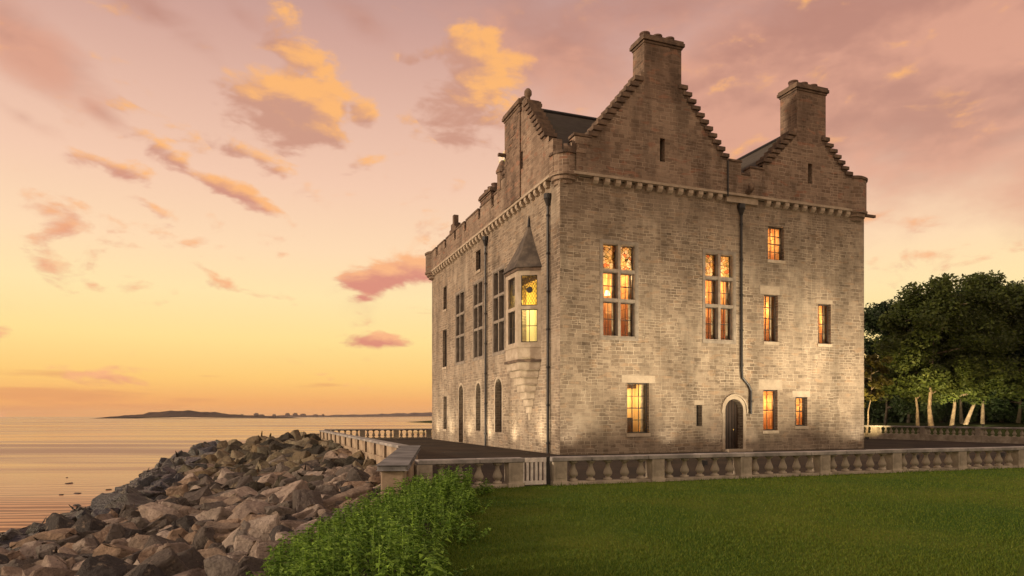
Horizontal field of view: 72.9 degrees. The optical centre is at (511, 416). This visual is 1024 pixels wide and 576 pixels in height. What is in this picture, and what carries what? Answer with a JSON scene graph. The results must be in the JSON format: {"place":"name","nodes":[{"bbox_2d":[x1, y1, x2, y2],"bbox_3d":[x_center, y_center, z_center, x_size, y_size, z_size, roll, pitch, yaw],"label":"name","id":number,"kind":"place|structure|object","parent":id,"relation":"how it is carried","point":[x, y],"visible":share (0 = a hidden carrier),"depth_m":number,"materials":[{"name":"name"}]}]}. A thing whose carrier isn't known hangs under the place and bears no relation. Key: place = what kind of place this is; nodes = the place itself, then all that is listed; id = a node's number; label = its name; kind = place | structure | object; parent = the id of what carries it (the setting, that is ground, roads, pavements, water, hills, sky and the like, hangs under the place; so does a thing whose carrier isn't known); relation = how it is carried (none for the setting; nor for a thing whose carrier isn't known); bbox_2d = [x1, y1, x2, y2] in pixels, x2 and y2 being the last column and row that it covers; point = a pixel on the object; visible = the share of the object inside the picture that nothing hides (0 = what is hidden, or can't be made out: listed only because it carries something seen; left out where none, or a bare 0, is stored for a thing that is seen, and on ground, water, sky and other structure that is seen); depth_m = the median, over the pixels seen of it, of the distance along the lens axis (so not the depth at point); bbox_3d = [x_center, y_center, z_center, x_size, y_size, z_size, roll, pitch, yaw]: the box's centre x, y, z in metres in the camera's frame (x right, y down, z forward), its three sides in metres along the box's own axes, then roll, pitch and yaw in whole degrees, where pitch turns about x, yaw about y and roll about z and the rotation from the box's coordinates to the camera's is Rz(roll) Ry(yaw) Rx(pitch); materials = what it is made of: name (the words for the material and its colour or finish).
{"place":"outdoors","nodes":[
{"label":"outdoors","id":0,"kind":"place"},
{"bbox_2d":[347,537,434,575],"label":"shore bank","id":1,"kind":"structure","parent":0,"point":[394,569],"depth_m":11.43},
{"bbox_2d":[0,534,27,545],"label":"boulder","id":2,"kind":"object","parent":1,"relation":"on","point":[17,538],"visible":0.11,"depth_m":16.91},
{"bbox_2d":[25,522,45,533],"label":"boulder","id":3,"kind":"object","parent":1,"relation":"on","point":[34,526],"visible":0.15,"depth_m":17.64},
{"bbox_2d":[18,541,56,558],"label":"boulder","id":4,"kind":"object","parent":1,"relation":"on","point":[27,548],"visible":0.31,"depth_m":14.72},
{"bbox_2d":[9,528,77,548],"bbox_3d":[-10.601,3.117,15.895,1.314,0.876,0.822,-24,-21,-2],"label":"boulder","id":5,"kind":"object","parent":1,"relation":"on","point":[59,534],"visible":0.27,"depth_m":15.64,"materials":[{"name":"stone"}]},
{"bbox_2d":[35,543,60,558],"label":"boulder","id":6,"kind":"object","parent":1,"relation":"on","point":[43,548],"visible":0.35,"depth_m":14.26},
{"bbox_2d":[29,567,77,575],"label":"boulder","id":7,"kind":"object","parent":1,"relation":"on","point":[49,571],"visible":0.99,"depth_m":10.49,"materials":[{"name":"stone"}]},
{"bbox_2d":[45,513,75,530],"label":"boulder","id":8,"kind":"object","parent":1,"relation":"on","point":[54,521],"visible":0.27,"depth_m":17.30,"materials":[{"name":"stone"}]},
{"bbox_2d":[53,546,78,560],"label":"boulder","id":9,"kind":"object","parent":1,"relation":"on","point":[64,556],"visible":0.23,"depth_m":12.81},
{"bbox_2d":[54,531,81,546],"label":"boulder","id":10,"kind":"object","parent":1,"relation":"on","point":[74,538],"visible":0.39,"depth_m":15.36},
{"bbox_2d":[74,507,91,518],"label":"boulder","id":11,"kind":"object","parent":1,"relation":"on","point":[81,512],"visible":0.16,"depth_m":20.19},
{"bbox_2d":[72,537,97,551],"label":"boulder","id":12,"kind":"object","parent":1,"relation":"on","point":[79,544],"visible":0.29,"depth_m":14.14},
{"bbox_2d":[76,530,100,538],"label":"boulder","id":13,"kind":"object","parent":1,"relation":"on","point":[83,534],"visible":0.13,"depth_m":16.09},
{"bbox_2d":[71,514,106,531],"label":"boulder","id":14,"kind":"object","parent":1,"relation":"on","point":[85,522],"visible":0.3,"depth_m":16.54,"materials":[{"name":"stone"}]},
{"bbox_2d":[92,530,108,543],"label":"boulder","id":15,"kind":"object","parent":1,"relation":"on","point":[100,536],"visible":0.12,"depth_m":15.15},
{"bbox_2d":[75,554,128,575],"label":"boulder","id":16,"kind":"object","parent":1,"relation":"on","point":[105,565],"visible":0.9,"depth_m":10.55,"materials":[{"name":"stone"}]},
{"bbox_2d":[95,513,114,520],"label":"boulder","id":17,"kind":"object","parent":1,"relation":"on","point":[102,517],"visible":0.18,"depth_m":18.98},
{"bbox_2d":[91,507,119,516],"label":"boulder","id":18,"kind":"object","parent":1,"relation":"on","point":[95,512],"visible":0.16,"depth_m":20.73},
{"bbox_2d":[89,493,124,510],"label":"boulder","id":19,"kind":"object","parent":1,"relation":"on","point":[101,500],"visible":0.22,"depth_m":22.86,"materials":[{"name":"stone"}]},
{"bbox_2d":[104,517,124,522],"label":"boulder","id":20,"kind":"object","parent":1,"relation":"on","point":[115,520],"visible":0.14,"depth_m":17.73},
{"bbox_2d":[92,543,141,558],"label":"boulder","id":21,"kind":"object","parent":1,"relation":"on","point":[119,551],"visible":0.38,"depth_m":12.34,"materials":[{"name":"stone"}]},
{"bbox_2d":[110,539,127,545],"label":"boulder","id":22,"kind":"object","parent":1,"relation":"on","point":[123,542],"visible":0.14,"depth_m":13.73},
{"bbox_2d":[101,522,137,530],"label":"boulder","id":23,"kind":"object","parent":1,"relation":"on","point":[131,525],"visible":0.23,"depth_m":16.01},
{"bbox_2d":[97,527,146,546],"bbox_3d":[-8.483,2.811,14.962,0.945,0.627,1.123,-35,12,41],"label":"boulder","id":24,"kind":"object","parent":1,"relation":"on","point":[129,532],"visible":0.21,"depth_m":14.88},
{"bbox_2d":[105,494,152,510],"bbox_3d":[-11.841,3.179,21.730,1.569,0.939,1.246,35,4,36],"label":"boulder","id":25,"kind":"object","parent":1,"relation":"on","point":[123,500],"visible":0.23,"depth_m":21.80,"materials":[{"name":"stone"}]},
{"bbox_2d":[121,485,146,496],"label":"boulder","id":26,"kind":"object","parent":1,"relation":"on","point":[127,489],"visible":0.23,"depth_m":24.99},
{"bbox_2d":[127,534,150,548],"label":"boulder","id":27,"kind":"object","parent":1,"relation":"on","point":[139,541],"visible":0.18,"depth_m":13.53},
{"bbox_2d":[129,563,167,575],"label":"boulder","id":28,"kind":"object","parent":1,"relation":"on","point":[147,569],"visible":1,"depth_m":9.68,"materials":[{"name":"stone"}]},
{"bbox_2d":[124,547,189,575],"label":"boulder","id":29,"kind":"object","parent":1,"relation":"on","point":[167,560],"visible":0.61,"depth_m":10.05,"materials":[{"name":"stone"}]},
{"bbox_2d":[146,518,171,532],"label":"boulder","id":30,"kind":"object","parent":1,"relation":"on","point":[163,523],"visible":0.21,"depth_m":16.33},
{"bbox_2d":[138,502,182,520],"bbox_3d":[-9.204,2.747,18.533,1.364,0.612,1.212,19,-20,20],"label":"boulder","id":31,"kind":"object","parent":1,"relation":"on","point":[150,511],"visible":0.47,"depth_m":18.12,"materials":[{"name":"stone"}]},
{"bbox_2d":[143,534,190,548],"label":"boulder","id":32,"kind":"object","parent":1,"relation":"on","point":[153,539],"visible":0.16,"depth_m":12.76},
{"bbox_2d":[156,542,191,552],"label":"boulder","id":33,"kind":"object","parent":1,"relation":"on","point":[179,547],"visible":0.25,"depth_m":11.89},
{"bbox_2d":[160,498,189,505],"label":"boulder","id":34,"kind":"object","parent":1,"relation":"on","point":[182,501],"visible":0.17,"depth_m":21.33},
{"bbox_2d":[167,547,204,575],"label":"boulder","id":35,"kind":"object","parent":1,"relation":"on","point":[192,558],"visible":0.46,"depth_m":10.46,"materials":[{"name":"stone"}]},
{"bbox_2d":[173,567,201,575],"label":"boulder","id":36,"kind":"object","parent":1,"relation":"on","point":[195,572],"visible":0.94,"depth_m":9.92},
{"bbox_2d":[178,505,196,515],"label":"boulder","id":37,"kind":"object","parent":1,"relation":"on","point":[182,510],"visible":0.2,"depth_m":19.16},
{"bbox_2d":[183,531,196,544],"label":"boulder","id":38,"kind":"object","parent":1,"relation":"on","point":[188,537],"visible":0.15,"depth_m":13.93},
{"bbox_2d":[0,430,380,575],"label":"rubble","id":39,"kind":"object","parent":1,"relation":"on","point":[257,463],"visible":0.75,"depth_m":27.10,"materials":[{"name":"stone"}]},
{"bbox_2d":[182,486,212,504],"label":"boulder","id":40,"kind":"object","parent":1,"relation":"on","point":[193,495],"visible":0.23,"depth_m":22.45,"materials":[{"name":"stone"}]},
{"bbox_2d":[191,526,215,550],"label":"boulder","id":41,"kind":"object","parent":1,"relation":"on","point":[203,535],"visible":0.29,"depth_m":13.22,"materials":[{"name":"stone"}]},
{"bbox_2d":[201,501,226,509],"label":"boulder","id":42,"kind":"object","parent":1,"relation":"on","point":[208,506],"visible":0.3,"depth_m":19.70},
{"bbox_2d":[199,496,228,504],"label":"boulder","id":43,"kind":"object","parent":1,"relation":"on","point":[206,499],"visible":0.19,"depth_m":21.38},
{"bbox_2d":[200,507,232,521],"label":"boulder","id":44,"kind":"object","parent":1,"relation":"on","point":[217,514],"visible":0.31,"depth_m":16.23,"materials":[{"name":"stone"}]},
{"bbox_2d":[204,521,240,533],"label":"boulder","id":45,"kind":"object","parent":1,"relation":"on","point":[220,528],"visible":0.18,"depth_m":13.53,"materials":[{"name":"stone"}]},
{"bbox_2d":[223,494,242,504],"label":"boulder","id":46,"kind":"object","parent":1,"relation":"on","point":[235,498],"visible":0.21,"depth_m":21.20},
{"bbox_2d":[227,551,247,561],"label":"boulder","id":47,"kind":"object","parent":1,"relation":"on","point":[236,555],"visible":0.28,"depth_m":11.26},
{"bbox_2d":[220,486,257,496],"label":"boulder","id":48,"kind":"object","parent":1,"relation":"on","point":[243,491],"visible":0.27,"depth_m":22.56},
{"bbox_2d":[227,501,271,519],"bbox_3d":[-6.080,2.502,15.857,0.948,0.781,1.473,36,45,26],"label":"boulder","id":49,"kind":"object","parent":1,"relation":"on","point":[242,510],"visible":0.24,"depth_m":15.83,"materials":[{"name":"stone"}]},
{"bbox_2d":[222,511,280,547],"bbox_3d":[-4.778,2.405,12.939,1.079,0.740,0.807,-14,36,-2],"label":"boulder","id":50,"kind":"object","parent":1,"relation":"on","point":[262,527],"visible":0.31,"depth_m":12.80,"materials":[{"name":"stone"}]},
{"bbox_2d":[240,512,266,523],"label":"boulder","id":51,"kind":"object","parent":1,"relation":"on","point":[250,516],"visible":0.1,"depth_m":13.81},
{"bbox_2d":[239,556,275,571],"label":"boulder","id":52,"kind":"object","parent":1,"relation":"on","point":[253,563],"visible":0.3,"depth_m":10.30,"materials":[{"name":"stone"}]},
{"bbox_2d":[260,486,285,496],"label":"boulder","id":53,"kind":"object","parent":1,"relation":"on","point":[267,492],"visible":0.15,"depth_m":21.33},
{"bbox_2d":[247,540,308,574],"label":"boulder","id":54,"kind":"object","parent":1,"relation":"on","point":[258,548],"visible":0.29,"depth_m":10.75,"materials":[{"name":"stone"}]},
{"bbox_2d":[264,506,295,515],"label":"boulder","id":55,"kind":"object","parent":1,"relation":"on","point":[269,510],"visible":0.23,"depth_m":15.98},
{"bbox_2d":[276,500,292,508],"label":"boulder","id":56,"kind":"object","parent":1,"relation":"on","point":[289,504],"visible":0.2,"depth_m":17.28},
{"bbox_2d":[268,479,309,503],"bbox_3d":[-6.262,2.369,19.248,1.105,1.195,1.153,-20,26,32],"label":"boulder","id":57,"kind":"object","parent":1,"relation":"on","point":[284,492],"visible":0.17,"depth_m":19.20,"materials":[{"name":"stone"}]},
{"bbox_2d":[280,520,304,529],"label":"boulder","id":58,"kind":"object","parent":1,"relation":"on","point":[292,524],"visible":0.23,"depth_m":13.57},
{"bbox_2d":[292,509,312,519],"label":"boulder","id":59,"kind":"object","parent":1,"relation":"on","point":[302,515],"visible":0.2,"depth_m":15.61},
{"bbox_2d":[292,489,325,512],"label":"boulder","id":60,"kind":"object","parent":1,"relation":"on","point":[302,499],"visible":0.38,"depth_m":16.78,"materials":[{"name":"stone"}]},
{"bbox_2d":[299,504,324,519],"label":"boulder","id":61,"kind":"object","parent":1,"relation":"on","point":[315,508],"visible":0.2,"depth_m":15.93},
{"bbox_2d":[315,485,335,491],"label":"boulder","id":62,"kind":"object","parent":1,"relation":"on","point":[318,488],"visible":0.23,"depth_m":20.77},
{"bbox_2d":[319,484,338,494],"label":"boulder","id":63,"kind":"object","parent":1,"relation":"on","point":[331,492],"visible":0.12,"depth_m":18.75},
{"bbox_2d":[323,485,372,511],"bbox_3d":[-4.310,2.328,17.712,1.766,0.795,0.790,-24,1,-32],"label":"boulder","id":64,"kind":"object","parent":1,"relation":"on","point":[329,503],"visible":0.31,"depth_m":17.56,"materials":[{"name":"stone"}]},
{"bbox_2d":[339,481,365,490],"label":"boulder","id":65,"kind":"object","parent":1,"relation":"on","point":[356,483],"visible":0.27,"depth_m":22.02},
{"bbox_2d":[345,467,369,480],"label":"boulder","id":66,"kind":"object","parent":1,"relation":"on","point":[355,474],"visible":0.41,"depth_m":23.68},
{"bbox_2d":[319,430,404,463],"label":"sea wall","id":67,"kind":"structure","parent":1,"relation":"on","point":[377,451],"depth_m":32.37,"materials":[{"name":"stone"}]},
{"bbox_2d":[368,476,380,486],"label":"boulder","id":68,"kind":"object","parent":1,"relation":"on","point":[375,480],"visible":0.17,"depth_m":22.75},
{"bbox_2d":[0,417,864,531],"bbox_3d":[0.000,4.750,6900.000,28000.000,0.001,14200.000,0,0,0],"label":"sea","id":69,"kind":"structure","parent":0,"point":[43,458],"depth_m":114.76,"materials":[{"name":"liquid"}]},
{"bbox_2d":[102,410,293,417],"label":"island","id":70,"kind":"structure","parent":69,"relation":"on","point":[171,413],"depth_m":2044.96,"materials":[{"name":"grey"}]},
{"bbox_2d":[277,412,431,416],"bbox_3d":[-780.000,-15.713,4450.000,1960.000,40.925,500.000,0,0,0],"label":"distant coast","id":71,"kind":"structure","parent":69,"relation":"on","point":[425,414],"depth_m":4263.13},
{"bbox_2d":[398,485,539,535],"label":"earth bank","id":72,"kind":"structure","parent":0,"point":[439,523],"depth_m":14.26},
{"bbox_2d":[246,465,495,575],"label":"nettle patch","id":73,"kind":"object","parent":72,"relation":"on","point":[384,526],"visible":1,"depth_m":8.75,"materials":[{"name":"green plant"}]},
{"bbox_2d":[376,445,420,501],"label":"corner wall","id":74,"kind":"structure","parent":72,"relation":"on","point":[398,464],"depth_m":15.29,"materials":[{"name":"stone"}]},
{"bbox_2d":[0,0,1023,416],"label":"sky","id":75,"kind":"structure","parent":0,"point":[237,207],"materials":[{"name":"orange"}]},
{"bbox_2d":[377,438,1023,485],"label":"terrace","id":76,"kind":"structure","parent":0,"point":[431,448],"depth_m":30.52,"materials":[{"name":"stone"}]},
{"bbox_2d":[324,429,431,438],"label":"balustrade","id":77,"kind":"object","parent":76,"relation":"on","point":[396,433],"visible":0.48,"depth_m":55.85,"materials":[{"name":"stone"}]},
{"bbox_2d":[414,457,524,489],"bbox_3d":[-1.034,1.588,16.989,2.769,1.123,0.400,0,0,-21],"label":"balustrade","id":78,"kind":"object","parent":76,"relation":"on","point":[513,470],"visible":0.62,"depth_m":17.03,"materials":[{"name":"stone"}]},
{"bbox_2d":[523,456,549,484],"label":"garden gate","id":79,"kind":"structure","parent":78,"relation":"attached to","point":[546,469],"depth_m":17.60,"materials":[{"name":"white paint"}]},
{"bbox_2d":[425,31,875,454],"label":"castle","id":80,"kind":"structure","parent":76,"relation":"on","point":[642,263],"depth_m":35.03,"materials":[{"name":"stone"}]},
{"bbox_2d":[442,330,446,369],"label":"window","id":81,"kind":"structure","parent":80,"relation":"in","point":[445,367],"depth_m":51.36,"materials":[{"name":"beige"}]},
{"bbox_2d":[455,288,464,365],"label":"window","id":82,"kind":"structure","parent":80,"relation":"in","point":[460,295],"depth_m":47.06,"materials":[{"name":"grey stone"}]},
{"bbox_2d":[458,383,463,442],"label":"door","id":83,"kind":"structure","parent":80,"relation":"in","point":[460,383],"depth_m":46.84,"materials":[{"name":"stone"}]},
{"bbox_2d":[473,277,483,360],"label":"window","id":84,"kind":"structure","parent":80,"relation":"in","point":[478,286],"depth_m":43.32,"materials":[{"name":"grey stone"}]},
{"bbox_2d":[475,380,481,430],"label":"window","id":85,"kind":"structure","parent":80,"relation":"in","point":[478,381],"depth_m":43.42,"materials":[{"name":"beige"}]},
{"bbox_2d":[492,264,504,355],"bbox_3d":[-0.629,-6.050,39.775,0.340,5.000,2.150,0,0,-21],"label":"window","id":86,"kind":"structure","parent":80,"relation":"in","point":[498,280],"depth_m":39.73,"materials":[{"name":"grey stone"}]},
{"bbox_2d":[494,376,502,432],"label":"window","id":87,"kind":"structure","parent":80,"relation":"in","point":[498,377],"depth_m":40.30,"materials":[{"name":"beige"}]},
{"bbox_2d":[600,239,638,340],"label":"window","id":88,"kind":"structure","parent":80,"relation":"in","point":[619,260],"depth_m":33.24,"materials":[{"name":"glass"}]},
{"bbox_2d":[622,375,654,436],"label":"window","id":89,"kind":"structure","parent":80,"relation":"in","point":[636,384],"depth_m":33.90,"materials":[{"name":"yellow glass"}]},
{"bbox_2d":[694,400,703,425],"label":"window","id":90,"kind":"structure","parent":80,"relation":"in","point":[696,402],"depth_m":34.60,"materials":[{"name":"beige"}]},
{"bbox_2d":[702,249,735,343],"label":"window","id":91,"kind":"structure","parent":80,"relation":"in","point":[718,266],"depth_m":35.21,"materials":[{"name":"yellow stone"}]},
{"bbox_2d":[725,400,737,448],"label":"door","id":92,"kind":"structure","parent":80,"relation":"in","point":[731,411],"depth_m":35.69,"materials":[{"name":"brown wood"}]},
{"bbox_2d":[760,285,779,344],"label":"window","id":93,"kind":"structure","parent":80,"relation":"in","point":[769,300],"depth_m":36.40,"materials":[{"name":"beige glass"}]},
{"bbox_2d":[759,379,781,433],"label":"window","id":94,"kind":"structure","parent":80,"relation":"in","point":[768,386],"depth_m":36.40,"materials":[{"name":"orange glass"}]},
{"bbox_2d":[767,227,785,263],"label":"window","id":95,"kind":"structure","parent":80,"relation":"in","point":[774,234],"depth_m":37.11,"materials":[{"name":"orange glass"}]},
{"bbox_2d":[792,391,809,428],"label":"window","id":96,"kind":"structure","parent":80,"relation":"in","point":[799,396],"depth_m":37.06,"materials":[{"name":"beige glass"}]},
{"bbox_2d":[816,299,832,346],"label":"window","id":97,"kind":"structure","parent":80,"relation":"in","point":[822,309],"depth_m":37.66,"materials":[{"name":"beige glass"}]},
{"bbox_2d":[550,446,1023,485],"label":"balustrade","id":98,"kind":"object","parent":76,"relation":"on","point":[818,463],"visible":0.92,"depth_m":20.16,"materials":[{"name":"stone"}]},
{"bbox_2d":[864,425,1023,443],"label":"balustrade","id":99,"kind":"object","parent":76,"relation":"on","point":[924,432],"visible":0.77,"depth_m":49.59,"materials":[{"name":"stone"}]},
{"bbox_2d":[414,420,1023,436],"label":"park ground","id":100,"kind":"structure","parent":0,"point":[992,424],"depth_m":65.76,"materials":[{"name":"plant"}]},
{"bbox_2d":[864,354,893,434],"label":"broadleaf tree","id":101,"kind":"object","parent":100,"relation":"on","point":[871,393],"visible":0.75,"depth_m":55.64,"materials":[{"name":"green plant"}]},
{"bbox_2d":[864,410,913,422],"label":"thicket shrub","id":102,"kind":"object","parent":100,"relation":"on","point":[880,416],"visible":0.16,"depth_m":94.55,"materials":[{"name":"green plant"}]},
{"bbox_2d":[864,299,947,424],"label":"broadleaf tree","id":103,"kind":"object","parent":100,"relation":"on","point":[899,405],"visible":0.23,"depth_m":73.34,"materials":[{"name":"green plant"}]},
{"bbox_2d":[864,293,958,422],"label":"broadleaf tree","id":104,"kind":"object","parent":100,"relation":"on","point":[940,412],"visible":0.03,"depth_m":81.86,"materials":[{"name":"green plant"}]},
{"bbox_2d":[867,296,988,425],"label":"broadleaf tree","id":105,"kind":"object","parent":100,"relation":"on","point":[941,308],"visible":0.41,"depth_m":64.42,"materials":[{"name":"green plant"}]},
{"bbox_2d":[893,403,988,422],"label":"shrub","id":106,"kind":"object","parent":100,"relation":"on","point":[923,418],"visible":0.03,"depth_m":85.69,"materials":[{"name":"green plant"}]},
{"bbox_2d":[872,272,1023,428],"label":"broadleaf tree","id":107,"kind":"object","parent":100,"relation":"on","point":[930,326],"visible":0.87,"depth_m":62.62,"materials":[{"name":"green plant"}]},
{"bbox_2d":[902,273,1021,425],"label":"broadleaf tree","id":108,"kind":"object","parent":100,"relation":"on","point":[980,299],"visible":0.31,"depth_m":65.43,"materials":[{"name":"green plant"}]},
{"bbox_2d":[911,276,1023,423],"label":"broadleaf tree","id":109,"kind":"object","parent":100,"relation":"on","point":[1016,353],"visible":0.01,"depth_m":70.65,"materials":[{"name":"green plant"}]},
{"bbox_2d":[947,270,1023,424],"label":"broadleaf tree","id":110,"kind":"object","parent":100,"relation":"on","point":[1001,385],"visible":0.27,"depth_m":66.97,"materials":[{"name":"green plant"}]},
{"bbox_2d":[947,280,1023,422],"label":"broadleaf tree","id":111,"kind":"object","parent":100,"relation":"on","point":[976,413],"visible":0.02,"depth_m":81.62,"materials":[{"name":"green plant"}]},
{"bbox_2d":[958,280,1023,422],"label":"broadleaf tree","id":112,"kind":"object","parent":100,"relation":"on","point":[999,406],"visible":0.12,"depth_m":73.81,"materials":[{"name":"green plant"}]},
{"bbox_2d":[964,271,1023,423],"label":"broadleaf tree","id":113,"kind":"object","parent":100,"relation":"on","point":[1019,390],"visible":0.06,"depth_m":68.91,"materials":[{"name":"green plant"}]},
{"bbox_2d":[986,313,1023,422],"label":"broadleaf tree","id":114,"kind":"object","parent":100,"relation":"on","point":[1011,418],"visible":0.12,"depth_m":79.75,"materials":[{"name":"green plant"}]},
{"bbox_2d":[418,465,1023,575],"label":"lawn","id":115,"kind":"structure","parent":0,"point":[1020,572],"depth_m":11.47,"materials":[{"name":"plant"}]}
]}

